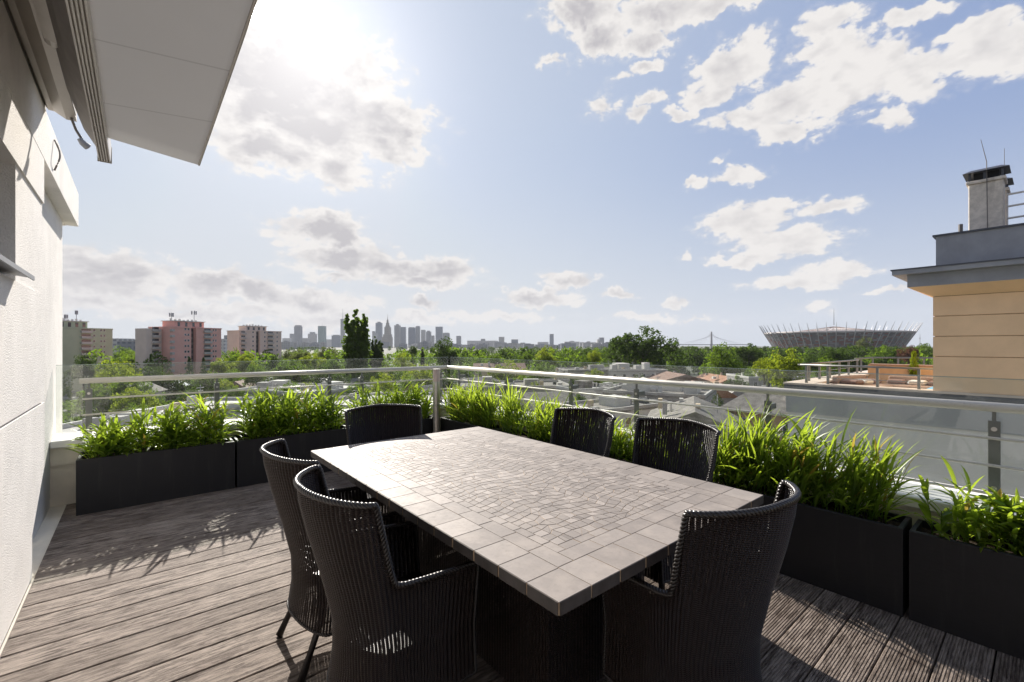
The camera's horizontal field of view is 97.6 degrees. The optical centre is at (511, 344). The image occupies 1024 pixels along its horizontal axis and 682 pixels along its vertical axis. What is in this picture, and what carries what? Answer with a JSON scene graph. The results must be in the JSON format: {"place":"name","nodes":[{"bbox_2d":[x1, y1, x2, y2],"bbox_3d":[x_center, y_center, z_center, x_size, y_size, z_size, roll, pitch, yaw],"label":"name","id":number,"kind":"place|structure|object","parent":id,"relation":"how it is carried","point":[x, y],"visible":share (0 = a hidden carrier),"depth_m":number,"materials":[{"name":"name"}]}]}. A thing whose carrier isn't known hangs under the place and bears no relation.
{"place":"outdoors","nodes":[
{"label":"outdoors","id":0,"kind":"place"},
{"bbox_2d":[226,383,353,442],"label":"planter grass","id":1,"kind":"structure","parent":0,"point":[264,417],"depth_m":4.92,"materials":[{"name":"plant"}]},
{"bbox_2d":[294,325,302,343],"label":"office tower","id":2,"kind":"structure","parent":0,"point":[298,333],"depth_m":3300.00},
{"bbox_2d":[382,315,392,347],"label":"spired palace","id":3,"kind":"structure","parent":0,"point":[387,336],"depth_m":3236.00,"materials":[{"name":"stone"}]},
{"bbox_2d":[340,379,440,426],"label":"planter grass","id":4,"kind":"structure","parent":0,"point":[414,398],"depth_m":5.80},
{"bbox_2d":[394,324,400,346],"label":"office tower","id":5,"kind":"structure","parent":0,"point":[397,334],"depth_m":3465.00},
{"bbox_2d":[435,375,503,428],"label":"planter grass","id":6,"kind":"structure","parent":0,"point":[466,406],"depth_m":5.51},
{"bbox_2d":[62,346,931,421],"bbox_3d":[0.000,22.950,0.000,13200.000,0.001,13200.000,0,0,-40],"label":"ground","id":7,"kind":"structure","parent":0,"point":[386,351],"depth_m":711.94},
{"bbox_2d":[63,353,102,396],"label":"broadleaf tree","id":8,"kind":"object","parent":7,"relation":"on","point":[83,371],"visible":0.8,"depth_m":178.83,"materials":[{"name":"green plant"}]},
{"bbox_2d":[62,310,112,391],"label":"tower block","id":9,"kind":"structure","parent":7,"relation":"on","point":[79,338],"depth_m":223.94,"materials":[{"name":"concrete"}]},
{"bbox_2d":[91,369,119,408],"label":"broadleaf tree","id":10,"kind":"object","parent":7,"relation":"on","point":[102,375],"visible":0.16,"depth_m":99.22,"materials":[{"name":"green plant"}]},
{"bbox_2d":[87,360,143,410],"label":"broadleaf tree","id":11,"kind":"object","parent":7,"relation":"on","point":[125,371],"visible":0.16,"depth_m":108.79,"materials":[{"name":"green plant"}]},
{"bbox_2d":[110,375,152,404],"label":"broadleaf tree","id":12,"kind":"object","parent":7,"relation":"on","point":[122,386],"visible":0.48,"depth_m":94.25,"materials":[{"name":"green plant"}]},
{"bbox_2d":[140,366,169,386],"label":"broadleaf tree","id":13,"kind":"object","parent":7,"relation":"on","point":[157,372],"visible":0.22,"depth_m":118.69,"materials":[{"name":"green plant"}]},
{"bbox_2d":[62,385,263,434],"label":"flat roofed house","id":14,"kind":"structure","parent":7,"relation":"on","point":[95,421],"depth_m":44.54,"materials":[{"name":"white concrete"}]},
{"bbox_2d":[158,373,193,403],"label":"broadleaf tree","id":15,"kind":"object","parent":7,"relation":"on","point":[172,385],"visible":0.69,"depth_m":118.82,"materials":[{"name":"green plant"}]},
{"bbox_2d":[135,311,221,383],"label":"tower block","id":16,"kind":"structure","parent":7,"relation":"on","point":[175,341],"depth_m":225.60,"materials":[{"name":"concrete"}]},
{"bbox_2d":[208,358,234,385],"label":"broadleaf tree","id":17,"kind":"object","parent":7,"relation":"on","point":[217,366],"visible":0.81,"depth_m":168.98,"materials":[{"name":"green plant"}]},
{"bbox_2d":[221,350,241,378],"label":"broadleaf tree","id":18,"kind":"object","parent":7,"relation":"on","point":[233,357],"visible":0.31,"depth_m":188.58,"materials":[{"name":"green plant"}]},
{"bbox_2d":[233,351,259,372],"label":"broadleaf tree","id":19,"kind":"object","parent":7,"relation":"on","point":[245,363],"visible":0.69,"depth_m":178.48,"materials":[{"name":"green plant"}]},
{"bbox_2d":[227,324,281,362],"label":"tower block","id":20,"kind":"structure","parent":7,"relation":"on","point":[259,340],"depth_m":283.97,"materials":[{"name":"concrete"}]},
{"bbox_2d":[242,364,267,386],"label":"broadleaf tree","id":21,"kind":"object","parent":7,"relation":"on","point":[252,380],"visible":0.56,"depth_m":118.18,"materials":[{"name":"green plant"}]},
{"bbox_2d":[62,376,449,423],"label":"shrubbery","id":22,"kind":"object","parent":7,"relation":"on","point":[67,404],"visible":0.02,"depth_m":147.13,"materials":[{"name":"green plant"}]},
{"bbox_2d":[233,376,314,396],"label":"flat roofed house","id":23,"kind":"structure","parent":7,"relation":"on","point":[273,384],"depth_m":91.46,"materials":[{"name":"grey concrete"}]},
{"bbox_2d":[265,359,309,382],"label":"broadleaf tree","id":24,"kind":"object","parent":7,"relation":"on","point":[296,367],"visible":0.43,"depth_m":108.77,"materials":[{"name":"green plant"}]},
{"bbox_2d":[298,352,325,376],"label":"broadleaf tree","id":25,"kind":"object","parent":7,"relation":"on","point":[314,362],"visible":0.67,"depth_m":188.93,"materials":[{"name":"green plant"}]},
{"bbox_2d":[293,362,339,384],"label":"broadleaf tree","id":26,"kind":"object","parent":7,"relation":"on","point":[316,378],"visible":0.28,"depth_m":108.58,"materials":[{"name":"green plant"}]},
{"bbox_2d":[268,378,372,409],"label":"flat roofed house","id":27,"kind":"structure","parent":7,"relation":"on","point":[334,389],"depth_m":87.43,"materials":[{"name":"grey concrete"}]},
{"bbox_2d":[324,354,344,375],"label":"broadleaf tree","id":28,"kind":"object","parent":7,"relation":"on","point":[334,366],"visible":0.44,"depth_m":169.20,"materials":[{"name":"green plant"}]},
{"bbox_2d":[341,309,373,378],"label":"poplar tree","id":29,"kind":"object","parent":7,"relation":"on","point":[356,346],"visible":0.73,"depth_m":128.32,"materials":[{"name":"green plant"}]},
{"bbox_2d":[368,336,384,375],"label":"poplar tree","id":30,"kind":"object","parent":7,"relation":"on","point":[374,363],"visible":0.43,"depth_m":149.09,"materials":[{"name":"green plant"}]},
{"bbox_2d":[375,361,409,391],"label":"broadleaf tree","id":31,"kind":"object","parent":7,"relation":"on","point":[398,377],"visible":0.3,"depth_m":118.77,"materials":[{"name":"green plant"}]},
{"bbox_2d":[392,351,416,375],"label":"broadleaf tree","id":32,"kind":"object","parent":7,"relation":"on","point":[400,358],"visible":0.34,"depth_m":187.84,"materials":[{"name":"green plant"}]},
{"bbox_2d":[401,364,432,385],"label":"broadleaf tree","id":33,"kind":"object","parent":7,"relation":"on","point":[420,374],"visible":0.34,"depth_m":93.75,"materials":[{"name":"green plant"}]},
{"bbox_2d":[430,336,463,375],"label":"broadleaf tree","id":34,"kind":"object","parent":7,"relation":"on","point":[448,356],"visible":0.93,"depth_m":187.26,"materials":[{"name":"green plant"}]},
{"bbox_2d":[473,362,526,376],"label":"house","id":35,"kind":"structure","parent":7,"relation":"on","point":[493,365],"depth_m":162.06,"materials":[{"name":"grey tile"}]},
{"bbox_2d":[77,346,934,380],"bbox_3d":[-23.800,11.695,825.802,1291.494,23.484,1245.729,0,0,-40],"label":"green wood","id":36,"kind":"object","parent":7,"relation":"on","point":[416,359],"visible":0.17,"depth_m":225.25,"materials":[{"name":"green plant"}]},
{"bbox_2d":[487,360,527,379],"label":"broadleaf tree","id":37,"kind":"object","parent":7,"relation":"on","point":[499,376],"visible":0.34,"depth_m":128.30,"materials":[{"name":"green plant"}]},
{"bbox_2d":[0,0,1023,658],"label":"penthouse","id":38,"kind":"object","parent":7,"relation":"on","point":[38,210],"visible":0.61,"depth_m":2.68,"materials":[{"name":"paint"}]},
{"bbox_2d":[5,0,257,165],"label":"awning","id":39,"kind":"object","parent":38,"relation":"attached to","point":[153,75],"visible":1,"depth_m":2.01,"materials":[{"name":"paint"}]},
{"bbox_2d":[79,357,446,435],"bbox_3d":[-2.586,0.528,5.517,4.272,0.673,0.144,0,0,-40],"label":"glass railing","id":40,"kind":"object","parent":38,"relation":"on","point":[88,398],"visible":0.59,"depth_m":4.94,"materials":[{"name":"glass"}]},
{"bbox_2d":[447,357,1023,500],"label":"glass railing","id":41,"kind":"object","parent":38,"relation":"on","point":[995,439],"visible":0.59,"depth_m":3.03,"materials":[{"name":"glass"}]},
{"bbox_2d":[929,633,996,681],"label":"terrace slab","id":42,"kind":"structure","parent":38,"relation":"on","point":[993,665],"depth_m":2.10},
{"bbox_2d":[0,471,1023,681],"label":"deck","id":43,"kind":"structure","parent":42,"relation":"on","point":[194,588],"depth_m":2.36,"materials":[{"name":"wood"}]},
{"bbox_2d":[76,436,234,515],"bbox_3d":[-3.369,1.215,4.313,1.155,0.470,0.400,0,0,-40],"label":"planter","id":44,"kind":"object","parent":43,"relation":"on","point":[118,481],"visible":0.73,"depth_m":4.11,"materials":[{"name":"plastic"}]},
{"bbox_2d":[65,393,236,458],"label":"planter grass","id":45,"kind":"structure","parent":44,"relation":"in","point":[171,432],"depth_m":4.22,"materials":[{"name":"plant"}]},
{"bbox_2d":[231,424,349,487],"bbox_3d":[-2.465,1.215,5.068,1.160,0.470,0.400,0,0,-40],"label":"planter","id":46,"kind":"object","parent":43,"relation":"on","point":[249,467],"visible":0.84,"depth_m":4.84,"materials":[{"name":"plastic"}]},
{"bbox_2d":[260,439,404,681],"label":"wicker chair","id":47,"kind":"object","parent":43,"relation":"on","point":[282,472],"visible":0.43,"depth_m":1.98,"materials":[{"name":"wicker"}]},
{"bbox_2d":[344,404,421,523],"bbox_3d":[-0.906,0.959,3.305,0.582,0.982,0.576,0,0,-29],"label":"wicker chair","id":48,"kind":"object","parent":43,"relation":"on","point":[391,425],"visible":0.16,"depth_m":3.52,"materials":[{"name":"wicker"}]},
{"bbox_2d":[293,465,479,681],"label":"wicker chair","id":49,"kind":"object","parent":43,"relation":"on","point":[388,613],"visible":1,"depth_m":1.50,"materials":[{"name":"wicker"}]},
{"bbox_2d":[343,414,432,443],"bbox_3d":[-1.561,1.215,5.822,1.155,0.470,0.400,0,0,-40],"label":"planter","id":50,"kind":"object","parent":43,"relation":"on","point":[427,425],"visible":0.13,"depth_m":5.92,"materials":[{"name":"plastic"}]},
{"bbox_2d":[433,369,439,432],"bbox_3d":[-0.995,0.885,5.904,0.120,1.130,0.120,0,0,-40],"label":"railing post","id":51,"kind":"object","parent":43,"relation":"on","point":[436,400],"visible":0.69,"depth_m":5.87,"materials":[{"name":"silver metal"}]},
{"bbox_2d":[440,416,501,431],"bbox_3d":[-0.501,1.215,5.672,0.250,0.470,1.150,0,0,-40],"label":"planter","id":52,"kind":"object","parent":43,"relation":"on","point":[447,424],"visible":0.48,"depth_m":5.80,"materials":[{"name":"plastic"}]},
{"bbox_2d":[311,427,763,681],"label":"dining table","id":53,"kind":"object","parent":43,"relation":"on","point":[552,531],"visible":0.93,"depth_m":1.93,"materials":[{"name":"tile"}]},
{"bbox_2d":[550,408,615,457],"bbox_3d":[0.395,0.959,3.116,0.576,0.982,0.582,0,0,-36],"label":"wicker chair","id":54,"kind":"object","parent":43,"relation":"on","point":[602,420],"visible":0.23,"depth_m":3.32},
{"bbox_2d":[631,417,720,589],"bbox_3d":[0.878,0.959,2.655,0.576,0.982,0.582,0,0,-34],"label":"wicker chair","id":55,"kind":"object","parent":43,"relation":"on","point":[657,432],"visible":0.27,"depth_m":2.81,"materials":[{"name":"wicker"}]},
{"bbox_2d":[601,480,801,681],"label":"wicker chair","id":56,"kind":"object","parent":43,"relation":"on","point":[709,628],"visible":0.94,"depth_m":1.39,"materials":[{"name":"wicker"}]},
{"bbox_2d":[707,478,911,616],"bbox_3d":[1.797,1.215,2.919,0.250,0.470,1.180,0,0,-40],"label":"planter","id":57,"kind":"object","parent":43,"relation":"on","point":[860,558],"visible":0.49,"depth_m":2.57,"materials":[{"name":"plastic"}]},
{"bbox_2d":[909,519,1023,659],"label":"planter","id":58,"kind":"object","parent":43,"relation":"on","point":[969,591],"visible":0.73,"depth_m":2.20,"materials":[{"name":"plastic"}]},
{"bbox_2d":[979,492,1023,554],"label":"leafy shrub","id":59,"kind":"object","parent":58,"relation":"on","point":[1013,509],"visible":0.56,"depth_m":2.15,"materials":[{"name":"green plant"}]},
{"bbox_2d":[528,361,556,378],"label":"broadleaf tree","id":60,"kind":"object","parent":7,"relation":"on","point":[544,368],"visible":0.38,"depth_m":129.23,"materials":[{"name":"green plant"}]},
{"bbox_2d":[534,345,559,368],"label":"broadleaf tree","id":61,"kind":"object","parent":7,"relation":"on","point":[550,360],"visible":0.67,"depth_m":207.73,"materials":[{"name":"green plant"}]},
{"bbox_2d":[555,360,644,383],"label":"flat roofed house","id":62,"kind":"structure","parent":7,"relation":"on","point":[579,370],"depth_m":146.67,"materials":[{"name":"grey concrete"}]},
{"bbox_2d":[281,346,932,353],"bbox_3d":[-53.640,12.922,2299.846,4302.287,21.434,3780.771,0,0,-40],"label":"riverside wood","id":63,"kind":"object","parent":7,"relation":"on","point":[492,349],"visible":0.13,"depth_m":1092.24,"materials":[{"name":"green plant"}]},
{"bbox_2d":[557,388,668,429],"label":"flat roofed house","id":64,"kind":"structure","parent":7,"relation":"on","point":[619,404],"depth_m":60.18,"materials":[{"name":"white concrete"}]},
{"bbox_2d":[603,340,631,364],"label":"broadleaf tree","id":65,"kind":"object","parent":7,"relation":"on","point":[610,348],"visible":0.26,"depth_m":188.19,"materials":[{"name":"green plant"}]},
{"bbox_2d":[604,362,667,383],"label":"flat roofed house","id":66,"kind":"structure","parent":7,"relation":"on","point":[648,371],"depth_m":144.44,"materials":[{"name":"grey concrete"}]},
{"bbox_2d":[605,325,684,368],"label":"broadleaf tree","id":67,"kind":"object","parent":7,"relation":"on","point":[646,350],"visible":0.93,"depth_m":166.61,"materials":[{"name":"green plant"}]},
{"bbox_2d":[602,381,716,404],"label":"flat roofed house","id":68,"kind":"structure","parent":7,"relation":"on","point":[667,393],"depth_m":70.35,"materials":[{"name":"grey concrete"}]},
{"bbox_2d":[646,371,709,381],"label":"house","id":69,"kind":"structure","parent":7,"relation":"on","point":[670,376],"depth_m":129.88,"materials":[{"name":"orange tile"}]},
{"bbox_2d":[666,356,690,375],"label":"broadleaf tree","id":70,"kind":"object","parent":7,"relation":"on","point":[680,370],"visible":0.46,"depth_m":198.70,"materials":[{"name":"green plant"}]},
{"bbox_2d":[455,345,931,374],"bbox_3d":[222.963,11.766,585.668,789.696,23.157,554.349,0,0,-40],"label":"wood","id":71,"kind":"object","parent":7,"relation":"on","point":[694,356],"visible":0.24,"depth_m":299.19,"materials":[{"name":"green plant"}]},
{"bbox_2d":[647,394,749,446],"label":"house","id":72,"kind":"structure","parent":7,"relation":"on","point":[700,414],"depth_m":45.52,"materials":[{"name":"white metal"}]},
{"bbox_2d":[696,372,726,383],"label":"house","id":73,"kind":"structure","parent":7,"relation":"on","point":[720,378],"depth_m":132.83,"materials":[{"name":"orange tile"}]},
{"bbox_2d":[703,382,737,404],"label":"house","id":74,"kind":"structure","parent":7,"relation":"on","point":[726,396],"depth_m":84.01,"materials":[{"name":"brown tile"}]},
{"bbox_2d":[704,341,745,375],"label":"broadleaf tree","id":75,"kind":"object","parent":7,"relation":"on","point":[724,366],"visible":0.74,"depth_m":137.52,"materials":[{"name":"green plant"}]},
{"bbox_2d":[734,343,765,372],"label":"broadleaf tree","id":76,"kind":"object","parent":7,"relation":"on","point":[746,357],"visible":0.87,"depth_m":188.63,"materials":[{"name":"green plant"}]},
{"bbox_2d":[721,386,787,453],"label":"house","id":77,"kind":"structure","parent":7,"relation":"on","point":[755,400],"depth_m":50.67,"materials":[{"name":"white metal"}]},
{"bbox_2d":[751,357,770,386],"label":"broadleaf tree","id":78,"kind":"object","parent":7,"relation":"on","point":[760,364],"visible":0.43,"depth_m":94.98,"materials":[{"name":"green plant"}]},
{"bbox_2d":[726,371,797,386],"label":"flat roofed house","id":79,"kind":"structure","parent":7,"relation":"on","point":[752,380],"depth_m":114.03,"materials":[{"name":"grey concrete"}]},
{"bbox_2d":[759,348,802,387],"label":"broadleaf tree","id":80,"kind":"object","parent":7,"relation":"on","point":[776,373],"visible":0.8,"depth_m":83.53,"materials":[{"name":"green plant"}]},
{"bbox_2d":[802,352,823,374],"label":"broadleaf tree","id":81,"kind":"object","parent":7,"relation":"on","point":[811,359],"visible":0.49,"depth_m":178.79,"materials":[{"name":"green plant"}]},
{"bbox_2d":[810,356,845,377],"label":"broadleaf tree","id":82,"kind":"object","parent":7,"relation":"on","point":[823,374],"visible":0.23,"depth_m":89.63,"materials":[{"name":"green plant"}]},
{"bbox_2d":[819,348,846,370],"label":"broadleaf tree","id":83,"kind":"object","parent":7,"relation":"on","point":[835,356],"visible":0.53,"depth_m":148.33,"materials":[{"name":"green plant"}]},
{"bbox_2d":[759,321,922,348],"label":"stadium","id":84,"kind":"object","parent":7,"relation":"on","point":[836,337],"visible":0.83,"depth_m":810.40,"materials":[{"name":"metal"}]},
{"bbox_2d":[837,344,867,373],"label":"broadleaf tree","id":85,"kind":"object","parent":7,"relation":"on","point":[849,356],"visible":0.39,"depth_m":187.52,"materials":[{"name":"green plant"}]},
{"bbox_2d":[863,345,904,364],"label":"broadleaf tree","id":86,"kind":"object","parent":7,"relation":"on","point":[892,353],"visible":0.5,"depth_m":198.03,"materials":[{"name":"green plant"}]},
{"bbox_2d":[896,345,920,363],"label":"broadleaf tree","id":87,"kind":"object","parent":7,"relation":"on","point":[906,352],"visible":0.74,"depth_m":149.26,"materials":[{"name":"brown plant"}]},
{"bbox_2d":[487,378,579,445],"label":"planter grass","id":88,"kind":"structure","parent":0,"point":[541,427],"depth_m":4.82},
{"bbox_2d":[46,0,1023,346],"label":"sky","id":89,"kind":"structure","parent":0,"point":[527,171],"materials":[{"name":"blue"}]},
{"bbox_2d":[571,396,701,474],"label":"planter grass","id":90,"kind":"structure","parent":0,"point":[624,444],"depth_m":3.89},
{"bbox_2d":[693,395,936,523],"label":"planter grass","id":91,"kind":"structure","parent":0,"point":[857,478],"depth_m":2.75,"materials":[{"name":"plant"}]},
{"bbox_2d":[783,223,1023,496],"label":"neighbour building","id":92,"kind":"structure","parent":0,"point":[971,283],"depth_m":12.77,"materials":[{"name":"paint"}]},
{"bbox_2d":[798,359,858,380],"bbox_3d":[13.373,1.031,18.717,7.880,0.668,0.070,0,0,-40],"label":"roof railing","id":93,"kind":"object","parent":92,"relation":"on","point":[839,368],"visible":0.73,"depth_m":18.70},
{"bbox_2d":[800,364,932,388],"bbox_3d":[11.572,1.031,14.694,0.070,0.668,3.770,0,0,-40],"label":"roof railing","id":94,"kind":"object","parent":92,"relation":"on","point":[877,373],"visible":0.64,"depth_m":14.55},
{"bbox_2d":[832,375,900,386],"bbox_3d":[13.337,1.550,16.870,1.800,0.700,1.450,0,0,-24],"label":"outdoor sofa","id":95,"kind":"object","parent":92,"relation":"on","point":[849,380],"visible":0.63,"depth_m":16.90,"materials":[{"name":"fabric"}]},
{"bbox_2d":[884,375,932,388],"bbox_3d":[14.769,1.550,16.365,1.450,0.700,1.800,0,0,-40],"label":"outdoor sofa","id":96,"kind":"object","parent":92,"relation":"on","point":[911,383],"visible":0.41,"depth_m":16.55,"materials":[{"name":"fabric"}]},
{"bbox_2d":[963,165,1010,229],"bbox_3d":[14.473,-3.925,13.676,0.990,2.750,0.970,0,0,-40],"label":"chimney","id":97,"kind":"object","parent":92,"relation":"on","point":[975,180],"visible":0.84,"depth_m":13.44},
{"bbox_2d":[1005,177,1013,224],"bbox_3d":[15.561,-3.905,14.519,0.940,2.710,0.890,0,0,-40],"label":"chimney","id":98,"kind":"object","parent":92,"relation":"on","point":[1007,188],"visible":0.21,"depth_m":14.07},
{"bbox_2d":[905,455,1023,555],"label":"planter grass","id":99,"kind":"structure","parent":0,"point":[973,518],"depth_m":2.23,"materials":[{"name":"plant"}]},
{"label":"courtyard paving","id":100,"kind":"structure","parent":0,"visible":0},
{"bbox_2d":[108,386,160,411],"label":"broadleaf tree","id":101,"kind":"object","parent":100,"relation":"on","point":[121,405],"visible":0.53,"depth_m":69.27,"materials":[{"name":"green plant"}]},
{"bbox_2d":[168,389,213,404],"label":"broadleaf tree","id":102,"kind":"object","parent":100,"relation":"on","point":[184,397],"visible":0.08,"depth_m":69.79,"materials":[{"name":"green plant"}]},
{"bbox_2d":[308,385,422,408],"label":"flat roofed house","id":103,"kind":"structure","parent":100,"relation":"on","point":[348,400],"depth_m":65.74,"materials":[{"name":"grey concrete"}]},
{"bbox_2d":[364,372,394,393],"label":"broadleaf tree","id":104,"kind":"object","parent":100,"relation":"on","point":[386,385],"visible":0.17,"depth_m":79.92,"materials":[{"name":"green plant"}]},
{"bbox_2d":[456,373,568,405],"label":"flat roofed house","id":105,"kind":"structure","parent":100,"relation":"on","point":[549,384],"depth_m":90.72,"materials":[{"name":"grey concrete"}]},
{"bbox_2d":[517,390,598,412],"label":"house","id":106,"kind":"structure","parent":100,"relation":"on","point":[562,396],"depth_m":72.69,"materials":[{"name":"white metal"}]},
{"bbox_2d":[556,380,617,394],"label":"flat roofed house","id":107,"kind":"structure","parent":100,"relation":"on","point":[597,388],"depth_m":82.14,"materials":[{"name":"white concrete"}]},
{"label":"street","id":108,"kind":"structure","parent":0,"visible":0},
{"bbox_2d":[72,383,130,418],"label":"broadleaf tree","id":109,"kind":"object","parent":108,"relation":"on","point":[103,404],"visible":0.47,"depth_m":88.80,"materials":[{"name":"green plant"}]},
{"bbox_2d":[187,370,226,396],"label":"broadleaf tree","id":110,"kind":"object","parent":108,"relation":"on","point":[207,385],"visible":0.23,"depth_m":98.14,"materials":[{"name":"green plant"}]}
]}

